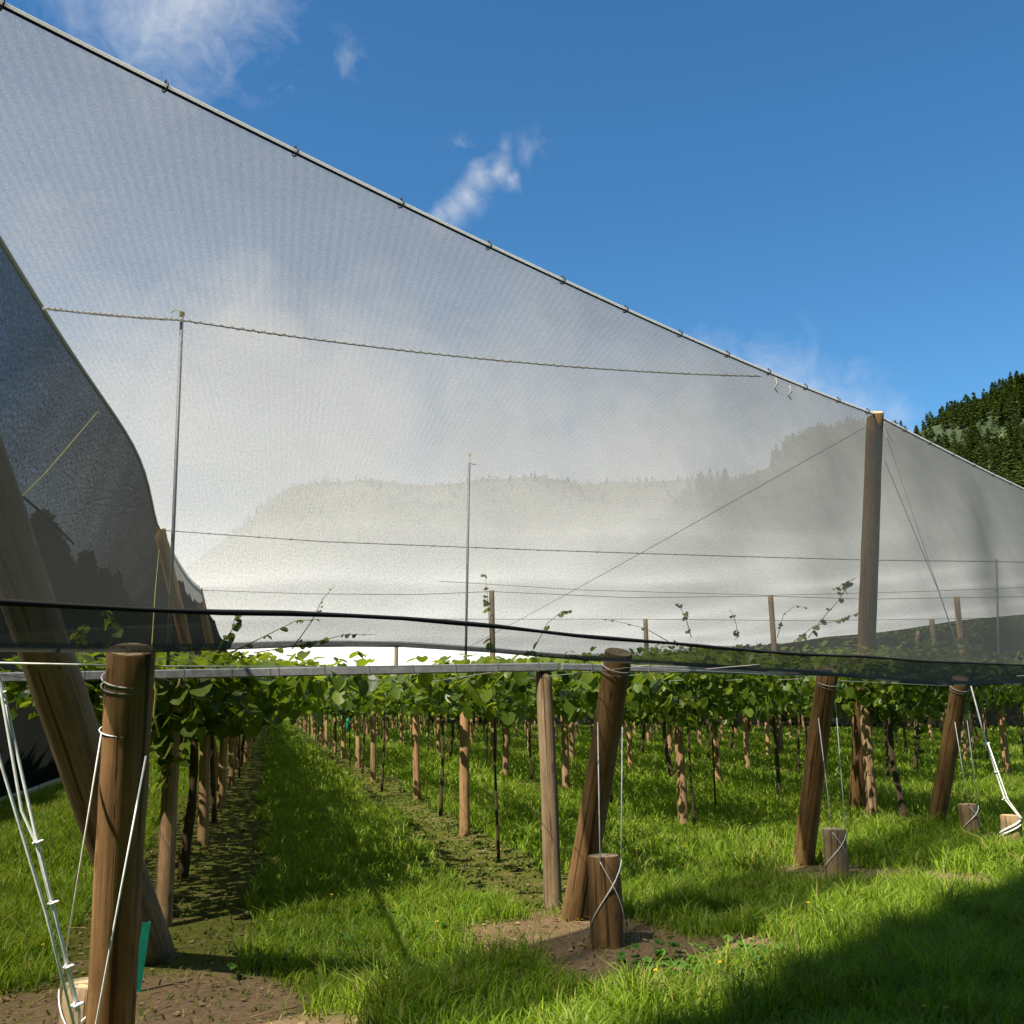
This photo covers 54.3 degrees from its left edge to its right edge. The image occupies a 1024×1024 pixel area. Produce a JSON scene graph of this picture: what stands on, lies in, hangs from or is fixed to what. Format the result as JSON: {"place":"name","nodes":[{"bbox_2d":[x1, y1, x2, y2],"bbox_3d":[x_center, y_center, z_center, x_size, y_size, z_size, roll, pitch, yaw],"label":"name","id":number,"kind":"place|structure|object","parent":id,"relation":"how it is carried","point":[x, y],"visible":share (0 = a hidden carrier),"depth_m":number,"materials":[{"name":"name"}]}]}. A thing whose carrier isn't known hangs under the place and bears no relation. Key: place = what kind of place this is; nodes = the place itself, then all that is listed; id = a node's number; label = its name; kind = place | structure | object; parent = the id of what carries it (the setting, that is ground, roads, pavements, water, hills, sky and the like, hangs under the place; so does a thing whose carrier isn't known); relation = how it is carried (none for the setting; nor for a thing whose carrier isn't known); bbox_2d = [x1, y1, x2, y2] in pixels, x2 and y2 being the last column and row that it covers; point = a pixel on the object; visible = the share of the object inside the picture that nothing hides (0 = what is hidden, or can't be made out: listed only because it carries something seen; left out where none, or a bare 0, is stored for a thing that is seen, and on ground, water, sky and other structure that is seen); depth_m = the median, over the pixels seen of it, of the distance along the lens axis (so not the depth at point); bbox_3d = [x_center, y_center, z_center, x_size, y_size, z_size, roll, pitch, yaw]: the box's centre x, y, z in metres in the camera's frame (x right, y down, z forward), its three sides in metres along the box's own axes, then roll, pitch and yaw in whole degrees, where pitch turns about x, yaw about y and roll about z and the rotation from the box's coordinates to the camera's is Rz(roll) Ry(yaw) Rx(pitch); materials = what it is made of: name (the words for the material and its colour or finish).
{"place":"outdoors","nodes":[
{"label":"outdoors","id":0,"kind":"place"},
{"bbox_2d":[0,715,1023,1023],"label":"grass","id":1,"kind":"structure","parent":0,"point":[872,1003],"depth_m":7.79,"materials":[{"name":"plant"}]},
{"bbox_2d":[0,713,1023,1023],"bbox_3d":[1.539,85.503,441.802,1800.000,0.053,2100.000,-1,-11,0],"label":"ground","id":2,"kind":"structure","parent":0,"point":[200,987],"depth_m":6.99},
{"bbox_2d":[59,977,87,1023],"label":"anchor stump","id":3,"kind":"object","parent":2,"relation":"on","point":[81,986],"visible":0.28,"depth_m":4.27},
{"bbox_2d":[0,434,176,965],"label":"net post","id":4,"kind":"object","parent":2,"relation":"on","point":[64,708],"visible":0.57,"depth_m":5.43,"materials":[{"name":"wood"}]},
{"bbox_2d":[0,236,230,803],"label":"side net","id":5,"kind":"object","parent":2,"relation":"on","point":[117,586],"visible":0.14,"depth_m":11.93,"materials":[{"name":"black fabric"}]},
{"bbox_2d":[21,494,74,544],"bbox_3d":[-4.553,0.076,9.772,0.041,0.243,1.612,0,-11,-6],"label":"dark rope","id":6,"kind":"object","parent":5,"relation":"attached to","point":[47,517],"visible":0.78,"depth_m":9.78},
{"bbox_2d":[22,411,97,496],"bbox_3d":[-3.915,-0.533,8.717,0.027,1.359,2.127,1,-11,-8],"label":"twine stay","id":7,"kind":"object","parent":5,"relation":"attached to","point":[56,459],"visible":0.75,"depth_m":8.41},
{"bbox_2d":[85,643,155,1023],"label":"end post","id":8,"kind":"object","parent":2,"relation":"on","point":[128,689],"visible":0.97,"depth_m":4.08,"materials":[{"name":"wood"}]},
{"bbox_2d":[0,675,84,1023],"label":"strainer cable","id":9,"kind":"object","parent":8,"relation":"attached to","point":[76,1004],"visible":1,"depth_m":3.73,"materials":[{"name":"metal"}]},
{"bbox_2d":[0,662,105,665],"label":"training wire","id":10,"kind":"object","parent":8,"relation":"attached to","point":[25,663],"visible":1,"depth_m":3.94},
{"bbox_2d":[58,734,146,1023],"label":"guy wire","id":11,"kind":"object","parent":8,"relation":"attached to","point":[118,902],"visible":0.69,"depth_m":3.99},
{"bbox_2d":[137,921,150,991],"bbox_3d":[-2.087,2.510,5.619,0.082,0.382,0.030,5,-12,-28],"label":"vine guard","id":12,"kind":"object","parent":2,"relation":"on","point":[144,936],"visible":0.79,"depth_m":5.62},
{"bbox_2d":[156,683,180,927],"bbox_3d":[-2.539,2.195,7.383,0.134,1.938,0.139,-11,-15,41],"label":"pergola post","id":13,"kind":"object","parent":2,"relation":"on","point":[166,852],"visible":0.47,"depth_m":7.31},
{"bbox_2d":[155,528,226,789],"bbox_3d":[-5.891,2.872,18.383,0.239,5.464,0.246,-15,19,-23],"label":"net post","id":14,"kind":"object","parent":2,"relation":"on","point":[164,550],"visible":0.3,"depth_m":17.83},
{"bbox_2d":[165,530,783,557],"bbox_3d":[3.034,0.700,19.380,18.915,0.445,0.136,1,-11,-12],"label":"roof cable","id":15,"kind":"object","parent":14,"relation":"attached to","point":[373,543],"visible":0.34,"depth_m":18.12,"materials":[{"name":"metal"}]},
{"bbox_2d":[0,589,385,879],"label":"kiwifruit vine","id":16,"kind":"object","parent":2,"relation":"on","point":[207,705],"visible":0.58,"depth_m":7.74,"materials":[{"name":"green plant"}]},
{"bbox_2d":[197,733,210,845],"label":"pergola post","id":17,"kind":"object","parent":2,"relation":"on","point":[203,799],"visible":0.59,"depth_m":11.39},
{"bbox_2d":[88,660,333,823],"bbox_3d":[-4.065,3.206,13.632,3.194,2.138,4.948,2,-11,-13],"label":"kiwifruit vine","id":18,"kind":"object","parent":2,"relation":"on","point":[213,795],"depth_m":13.51,"materials":[{"name":"brown plant"}]},
{"bbox_2d":[197,588,228,750],"bbox_3d":[-8.982,5.043,30.441,0.281,5.804,0.278,-4,17,10],"label":"net post","id":19,"kind":"object","parent":2,"relation":"on","point":[202,605],"visible":0.14,"depth_m":29.78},
{"bbox_2d":[204,590,778,597],"bbox_3d":[4.732,2.602,31.514,28.339,0.376,0.147,0,-11,-8],"label":"roof cable","id":20,"kind":"object","parent":19,"relation":"attached to","point":[413,594],"visible":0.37,"depth_m":30.43,"materials":[{"name":"metal"}]},
{"bbox_2d":[217,737,227,808],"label":"pergola post","id":21,"kind":"object","parent":2,"relation":"on","point":[221,789],"visible":0.5,"depth_m":15.63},
{"bbox_2d":[228,735,234,786],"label":"pergola post","id":22,"kind":"object","parent":2,"relation":"on","point":[231,771],"visible":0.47,"depth_m":19.88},
{"bbox_2d":[235,734,240,771],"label":"pergola post","id":23,"kind":"object","parent":2,"relation":"on","point":[236,754],"visible":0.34,"depth_m":24.23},
{"bbox_2d":[238,734,240,777],"bbox_3d":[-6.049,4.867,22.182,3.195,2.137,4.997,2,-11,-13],"label":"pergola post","id":24,"kind":"object","parent":2,"relation":"on","point":[239,773],"visible":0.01,"depth_m":22.10,"materials":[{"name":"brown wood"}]},
{"bbox_2d":[244,725,249,761],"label":"pergola post","id":25,"kind":"object","parent":2,"relation":"on","point":[246,749],"visible":0.31,"depth_m":28.49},
{"bbox_2d":[324,714,327,746],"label":"pergola post","id":26,"kind":"object","parent":2,"relation":"on","point":[326,733],"visible":0.58,"depth_m":37.70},
{"bbox_2d":[333,716,336,751],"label":"pergola post","id":27,"kind":"object","parent":2,"relation":"on","point":[334,734],"visible":0.42,"depth_m":33.41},
{"bbox_2d":[341,716,345,758],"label":"pergola post","id":28,"kind":"object","parent":2,"relation":"on","point":[343,743],"visible":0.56,"depth_m":29.20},
{"bbox_2d":[317,680,381,762],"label":"kiwifruit vine","id":29,"kind":"object","parent":2,"relation":"on","point":[337,712],"visible":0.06,"depth_m":26.34,"materials":[{"name":"green plant"}]},
{"bbox_2d":[355,712,360,767],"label":"pergola post","id":30,"kind":"object","parent":2,"relation":"on","point":[358,752],"visible":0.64,"depth_m":24.86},
{"bbox_2d":[328,692,388,773],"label":"kiwifruit vine","id":31,"kind":"object","parent":2,"relation":"on","point":[362,766],"visible":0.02,"depth_m":22.70,"materials":[{"name":"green plant"}]},
{"bbox_2d":[329,681,409,790],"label":"kiwifruit vine","id":32,"kind":"object","parent":2,"relation":"on","point":[383,711],"visible":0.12,"depth_m":17.91,"materials":[{"name":"green plant"}]},
{"bbox_2d":[370,713,375,780],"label":"pergola post","id":33,"kind":"object","parent":2,"relation":"on","point":[373,752],"visible":0.64,"depth_m":20.57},
{"bbox_2d":[394,647,397,728],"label":"net post","id":34,"kind":"object","parent":2,"relation":"on","point":[396,663],"visible":0.34,"depth_m":61.28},
{"bbox_2d":[8,762,791,983],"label":"weeds","id":35,"kind":"object","parent":2,"relation":"on","point":[657,952],"visible":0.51,"depth_m":6.01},
{"bbox_2d":[399,712,402,744],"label":"pergola post","id":36,"kind":"object","parent":2,"relation":"on","point":[401,727],"visible":0.54,"depth_m":38.29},
{"bbox_2d":[412,702,420,799],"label":"pergola post","id":37,"kind":"object","parent":2,"relation":"on","point":[416,760],"visible":0.65,"depth_m":16.32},
{"bbox_2d":[436,717,439,752],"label":"pergola post","id":38,"kind":"object","parent":2,"relation":"on","point":[438,737],"visible":0.45,"depth_m":29.70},
{"bbox_2d":[426,712,458,758],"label":"kiwifruit vine","id":39,"kind":"object","parent":2,"relation":"on","point":[452,737],"depth_m":27.60,"materials":[{"name":"brown plant"}]},
{"bbox_2d":[353,574,560,815],"bbox_3d":[-1.008,2.606,14.295,2.234,3.458,4.916,2,-11,-13],"label":"kiwifruit vine","id":40,"kind":"object","parent":2,"relation":"on","point":[413,708],"visible":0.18,"depth_m":13.95,"materials":[{"name":"green plant"}]},
{"bbox_2d":[459,691,469,835],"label":"pergola post","id":41,"kind":"object","parent":2,"relation":"on","point":[464,804],"visible":0.69,"depth_m":11.91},
{"bbox_2d":[445,706,487,767],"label":"kiwifruit vine","id":42,"kind":"object","parent":2,"relation":"on","point":[483,715],"depth_m":23.36,"materials":[{"name":"brown plant"}]},
{"bbox_2d":[489,590,496,755],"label":"net post","id":43,"kind":"object","parent":2,"relation":"on","point":[491,606],"visible":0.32,"depth_m":28.70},
{"bbox_2d":[0,811,991,1023],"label":"leaf litter","id":44,"kind":"object","parent":2,"relation":"on","point":[276,983],"visible":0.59,"depth_m":6.88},
{"bbox_2d":[502,726,508,776],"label":"pergola post","id":45,"kind":"object","parent":2,"relation":"on","point":[505,750],"visible":0.55,"depth_m":21.19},
{"bbox_2d":[1,720,1020,1023],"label":"clover","id":46,"kind":"object","parent":2,"relation":"on","point":[425,800],"visible":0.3,"depth_m":9.97,"materials":[{"name":"plant"}]},
{"bbox_2d":[458,694,584,783],"bbox_3d":[0.357,4.114,19.224,3.096,2.288,4.934,2,-11,-13],"label":"kiwifruit vine","id":47,"kind":"object","parent":2,"relation":"on","point":[528,710],"visible":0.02,"depth_m":19.09,"materials":[{"name":"brown plant"}]},
{"bbox_2d":[370,610,697,860],"bbox_3d":[-0.123,2.224,10.277,2.372,2.674,4.952,2,-11,-13],"label":"kiwifruit vine","id":48,"kind":"object","parent":2,"relation":"on","point":[518,684],"visible":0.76,"depth_m":8.81,"materials":[{"name":"green plant"}]},
{"bbox_2d":[535,671,561,908],"bbox_3d":[0.285,2.212,7.742,0.146,1.937,0.140,-4,-11,8],"label":"pergola post","id":49,"kind":"object","parent":2,"relation":"on","point":[552,887],"visible":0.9,"depth_m":7.70,"materials":[{"name":"wood"}]},
{"bbox_2d":[0,662,557,681],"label":"pergola beam","id":50,"kind":"structure","parent":49,"relation":"attached to","point":[235,672],"depth_m":7.41,"materials":[{"name":"metal"}]},
{"bbox_2d":[153,681,159,737],"bbox_3d":[-2.454,1.302,6.861,0.042,0.492,0.165,-2,-11,4],"label":"hanging twine","id":51,"kind":"object","parent":50,"relation":"hanging from","point":[154,718],"visible":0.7,"depth_m":6.86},
{"bbox_2d":[561,663,817,675],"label":"pergola beam","id":52,"kind":"structure","parent":49,"relation":"attached to","point":[648,669],"depth_m":8.21,"materials":[{"name":"metal"}]},
{"bbox_2d":[560,713,569,790],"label":"pergola post","id":53,"kind":"object","parent":2,"relation":"on","point":[565,753],"visible":0.56,"depth_m":16.95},
{"bbox_2d":[569,721,574,758],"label":"pergola post","id":54,"kind":"object","parent":2,"relation":"on","point":[571,742],"visible":0.35,"depth_m":26.03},
{"bbox_2d":[561,662,630,920],"bbox_3d":[0.580,2.022,7.024,0.214,2.083,0.987,4,-12,-24],"label":"end post","id":55,"kind":"object","parent":2,"relation":"on","point":[611,701],"visible":0.77,"depth_m":6.93,"materials":[{"name":"wood"}]},
{"bbox_2d":[155,665,603,666],"bbox_3d":[-0.483,0.860,5.538,0.167,0.059,3.522,-9,-13,37],"label":"training wire","id":56,"kind":"object","parent":55,"relation":"attached to","point":[366,666],"visible":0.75,"depth_m":5.16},
{"bbox_2d":[633,667,818,677],"bbox_3d":[1.750,1.280,7.939,0.061,0.063,2.912,-11,-14,42],"label":"training wire","id":57,"kind":"object","parent":55,"relation":"attached to","point":[721,671],"visible":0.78,"depth_m":7.86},
{"bbox_2d":[587,853,623,949],"bbox_3d":[0.604,2.561,6.445,0.226,0.658,0.222,-9,-14,32],"label":"anchor stump","id":58,"kind":"object","parent":2,"relation":"on","point":[606,930],"visible":0.86,"depth_m":6.37,"materials":[{"name":"wood"}]},
{"bbox_2d":[591,722,624,925],"bbox_3d":[0.642,2.046,6.602,0.202,1.284,0.382,-6,-12,22],"label":"guy wire","id":59,"kind":"object","parent":58,"relation":"attached to","point":[599,826],"visible":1,"depth_m":6.53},
{"bbox_2d":[626,718,632,768],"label":"pergola post","id":60,"kind":"object","parent":2,"relation":"on","point":[629,751],"visible":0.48,"depth_m":21.85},
{"bbox_2d":[503,658,764,804],"bbox_3d":[1.445,3.285,14.968,3.095,2.288,4.934,2,-11,-13],"label":"kiwifruit vine","id":61,"kind":"object","parent":2,"relation":"on","point":[581,714],"visible":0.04,"depth_m":13.94,"materials":[{"name":"green plant"}]},
{"bbox_2d":[660,710,673,777],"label":"kiwifruit vine","id":62,"kind":"object","parent":2,"relation":"on","point":[669,764],"depth_m":19.74,"materials":[{"name":"brown plant"}]},
{"bbox_2d":[667,727,672,755],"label":"pergola post","id":63,"kind":"object","parent":2,"relation":"on","point":[669,736],"visible":0.36,"depth_m":26.69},
{"bbox_2d":[673,708,688,826],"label":"pergola post","id":64,"kind":"object","parent":2,"relation":"on","point":[682,800],"visible":0.52,"depth_m":12.41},
{"bbox_2d":[556,603,839,827],"bbox_3d":[2.554,2.483,12.103,3.696,2.752,2.480,2,-11,-13],"label":"kiwifruit vine","id":65,"kind":"object","parent":2,"relation":"on","point":[714,687],"visible":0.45,"depth_m":11.30,"materials":[{"name":"green plant"}]},
{"bbox_2d":[709,697,716,811],"bbox_3d":[2.720,3.238,13.545,0.041,1.800,0.027,-1,-11,0],"label":"kiwifruit vine trunk","id":66,"kind":"object","parent":2,"relation":"on","point":[713,766],"visible":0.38,"depth_m":13.49,"materials":[{"name":"brown plant"}]},
{"bbox_2d":[712,714,721,783],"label":"pergola post","id":67,"kind":"object","parent":2,"relation":"on","point":[716,755],"visible":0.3,"depth_m":17.58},
{"bbox_2d":[419,636,1023,726],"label":"side net","id":68,"kind":"object","parent":2,"relation":"on","point":[740,721],"visible":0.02,"depth_m":50.12,"materials":[{"name":"black fabric"}]},
{"bbox_2d":[706,704,748,761],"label":"kiwifruit vine","id":69,"kind":"object","parent":2,"relation":"on","point":[708,746],"depth_m":24.65,"materials":[{"name":"brown plant"}]},
{"bbox_2d":[433,634,1023,727],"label":"shelterbelt","id":70,"kind":"object","parent":2,"relation":"on","point":[986,713],"depth_m":47.52,"materials":[{"name":"green plant"}]},
{"bbox_2d":[742,715,750,767],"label":"pergola post","id":71,"kind":"object","parent":2,"relation":"on","point":[746,741],"visible":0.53,"depth_m":22.50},
{"bbox_2d":[765,719,770,754],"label":"pergola post","id":72,"kind":"object","parent":2,"relation":"on","point":[767,738],"visible":0.41,"depth_m":27.36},
{"bbox_2d":[769,598,783,752],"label":"net post","id":73,"kind":"object","parent":2,"relation":"on","point":[779,731],"visible":0.2,"depth_m":28.26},
{"bbox_2d":[762,695,833,773],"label":"kiwifruit vine","id":74,"kind":"object","parent":2,"relation":"on","point":[782,711],"depth_m":20.39,"materials":[{"name":"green plant"}]},
{"bbox_2d":[693,648,925,796],"bbox_3d":[4.651,3.236,15.740,4.237,2.558,4.970,2,-11,-13],"label":"kiwifruit vine","id":75,"kind":"object","parent":2,"relation":"on","point":[803,712],"visible":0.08,"depth_m":15.42,"materials":[{"name":"green plant"}]},
{"bbox_2d":[793,676,838,865],"bbox_3d":[2.801,2.454,9.255,0.213,1.988,1.002,1,-11,-11],"label":"end post","id":76,"kind":"object","parent":2,"relation":"on","point":[825,689],"visible":0.88,"depth_m":9.16,"materials":[{"name":"wood"}]},
{"bbox_2d":[818,705,847,865],"bbox_3d":[2.839,2.408,8.864,0.190,1.406,0.294,-6,-12,24],"label":"guy wire","id":77,"kind":"object","parent":76,"relation":"attached to","point":[827,788],"visible":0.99,"depth_m":8.84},
{"bbox_2d":[822,827,848,880],"bbox_3d":[2.826,3.029,8.715,0.213,0.509,0.213,5,-12,-24],"label":"anchor stump","id":78,"kind":"object","parent":2,"relation":"on","point":[839,860],"visible":0.81,"depth_m":8.65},
{"bbox_2d":[849,411,883,812],"bbox_3d":[4.547,1.491,12.800,0.265,5.584,0.265,2,15,17],"label":"net post","id":79,"kind":"object","parent":2,"relation":"on","point":[857,791],"visible":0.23,"depth_m":13.15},
{"bbox_2d":[58,316,944,665],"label":"overhead net","id":80,"kind":"object","parent":79,"relation":"attached to","point":[246,584],"visible":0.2,"depth_m":17.59,"materials":[{"name":"fabric"}]},
{"bbox_2d":[166,309,184,667],"bbox_3d":[-2.638,-0.136,7.766,0.183,3.074,0.080,-9,-14,37],"label":"prop pole","id":81,"kind":"object","parent":80,"relation":"attached to","point":[181,315],"visible":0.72,"depth_m":7.77,"materials":[{"name":"grey metal"}]},
{"bbox_2d":[42,307,731,375],"bbox_3d":[-0.565,-1.439,8.797,6.485,0.156,0.135,3,-12,-21],"label":"roof cable","id":82,"kind":"object","parent":81,"relation":"attached to","point":[150,318],"visible":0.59,"depth_m":8.15,"materials":[{"name":"metal"}]},
{"bbox_2d":[464,453,470,700],"bbox_3d":[-0.565,0.834,12.343,0.154,3.269,0.085,8,-14,-39],"label":"prop pole","id":83,"kind":"object","parent":80,"relation":"attached to","point":[467,570],"visible":0.35,"depth_m":12.37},
{"bbox_2d":[0,0,1023,489],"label":"edge cable","id":84,"kind":"object","parent":79,"relation":"attached to","point":[164,84],"visible":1,"depth_m":6.23,"materials":[{"name":"metal"}]},
{"bbox_2d":[0,7,1023,685],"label":"net wall","id":85,"kind":"structure","parent":84,"relation":"hanging from","point":[950,527],"depth_m":7.25,"materials":[{"name":"fabric"}]},
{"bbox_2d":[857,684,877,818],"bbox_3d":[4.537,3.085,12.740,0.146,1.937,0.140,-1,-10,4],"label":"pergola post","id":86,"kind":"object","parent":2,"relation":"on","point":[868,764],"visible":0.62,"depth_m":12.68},
{"bbox_2d":[809,687,946,783],"bbox_3d":[6.533,3.669,17.519,2.786,2.306,2.485,2,-11,-13],"label":"kiwifruit vine","id":87,"kind":"object","parent":2,"relation":"on","point":[887,752],"visible":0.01,"depth_m":17.38,"materials":[{"name":"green plant"}]},
{"bbox_2d":[763,580,1023,819],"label":"kiwifruit vine","id":88,"kind":"object","parent":2,"relation":"on","point":[910,696],"visible":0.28,"depth_m":12.18,"materials":[{"name":"green plant"}]},
{"bbox_2d":[886,695,1007,769],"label":"kiwifruit vine","id":89,"kind":"object","parent":2,"relation":"on","point":[915,759],"visible":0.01,"depth_m":20.98,"materials":[{"name":"brown plant"}]},
{"bbox_2d":[927,685,968,824],"bbox_3d":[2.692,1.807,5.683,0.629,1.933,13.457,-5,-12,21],"label":"end post","id":90,"kind":"object","parent":2,"relation":"on","point":[946,762],"visible":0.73,"depth_m":11.32,"materials":[{"name":"wood"}]},
{"bbox_2d":[960,719,967,758],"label":"pergola post","id":91,"kind":"object","parent":2,"relation":"on","point":[963,743],"visible":0.37,"depth_m":23.76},
{"bbox_2d":[958,614,974,749],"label":"net post","id":92,"kind":"object","parent":2,"relation":"on","point":[971,733],"visible":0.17,"depth_m":28.23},
{"bbox_2d":[958,803,980,833],"bbox_3d":[5.119,3.489,11.162,0.208,0.440,0.213,-4,-12,8],"label":"anchor stump","id":93,"kind":"object","parent":2,"relation":"on","point":[966,813],"visible":0.69,"depth_m":11.10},
{"bbox_2d":[955,714,979,827],"bbox_3d":[5.095,2.905,11.190,0.236,1.250,0.173,-1,-11,0],"label":"guy wire","id":94,"kind":"object","parent":93,"relation":"attached to","point":[973,773],"visible":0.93,"depth_m":11.17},
{"bbox_2d":[967,685,1023,754],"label":"kiwifruit vine","id":95,"kind":"object","parent":2,"relation":"on","point":[1006,702],"visible":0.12,"depth_m":18.12,"materials":[{"name":"green plant"}]},
{"bbox_2d":[978,699,1023,761],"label":"kiwifruit vine","id":96,"kind":"object","parent":2,"relation":"on","point":[1013,703],"depth_m":22.93,"materials":[{"name":"brown plant"}]},
{"bbox_2d":[997,690,1010,775],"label":"pergola post","id":97,"kind":"object","parent":2,"relation":"on","point":[1003,742],"visible":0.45,"depth_m":18.89,"materials":[{"name":"brown wood"}]},
{"bbox_2d":[1000,814,1021,844],"bbox_3d":[5.158,3.341,10.318,0.223,0.406,0.211,-11,-16,40],"label":"anchor stump","id":98,"kind":"object","parent":2,"relation":"on","point":[1007,820],"visible":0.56,"depth_m":10.26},
{"bbox_2d":[952,630,1021,836],"bbox_3d":[4.809,1.140,11.255,0.293,4.747,1.440,4,-12,-23],"label":"strainer cable","id":99,"kind":"object","parent":98,"relation":"attached to","point":[986,743],"visible":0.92,"depth_m":10.47,"materials":[{"name":"metal"}]},
{"bbox_2d":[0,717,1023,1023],"bbox_3d":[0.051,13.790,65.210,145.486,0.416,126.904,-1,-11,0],"label":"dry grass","id":100,"kind":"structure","parent":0,"point":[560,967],"depth_m":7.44,"materials":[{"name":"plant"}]},
{"bbox_2d":[0,0,1023,509],"label":"sky","id":101,"kind":"structure","parent":0,"point":[827,196],"materials":[{"name":"blue"}]},
{"bbox_2d":[13,812,1022,1023],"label":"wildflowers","id":102,"kind":"object","parent":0,"point":[731,1004],"visible":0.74,"depth_m":6.70,"materials":[{"name":"green plant"}]},
{"bbox_2d":[352,664,759,693],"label":"row wires","id":103,"kind":"object","parent":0,"point":[594,671],"visible":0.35,"depth_m":6.70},
{"bbox_2d":[791,397,1023,484],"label":"hill","id":104,"kind":"structure","parent":0,"point":[937,429],"depth_m":370.49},
{"bbox_2d":[793,370,1023,643],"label":"forest","id":105,"kind":"object","parent":104,"relation":"on","point":[997,451],"visible":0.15,"depth_m":360.16,"materials":[{"name":"plant"}]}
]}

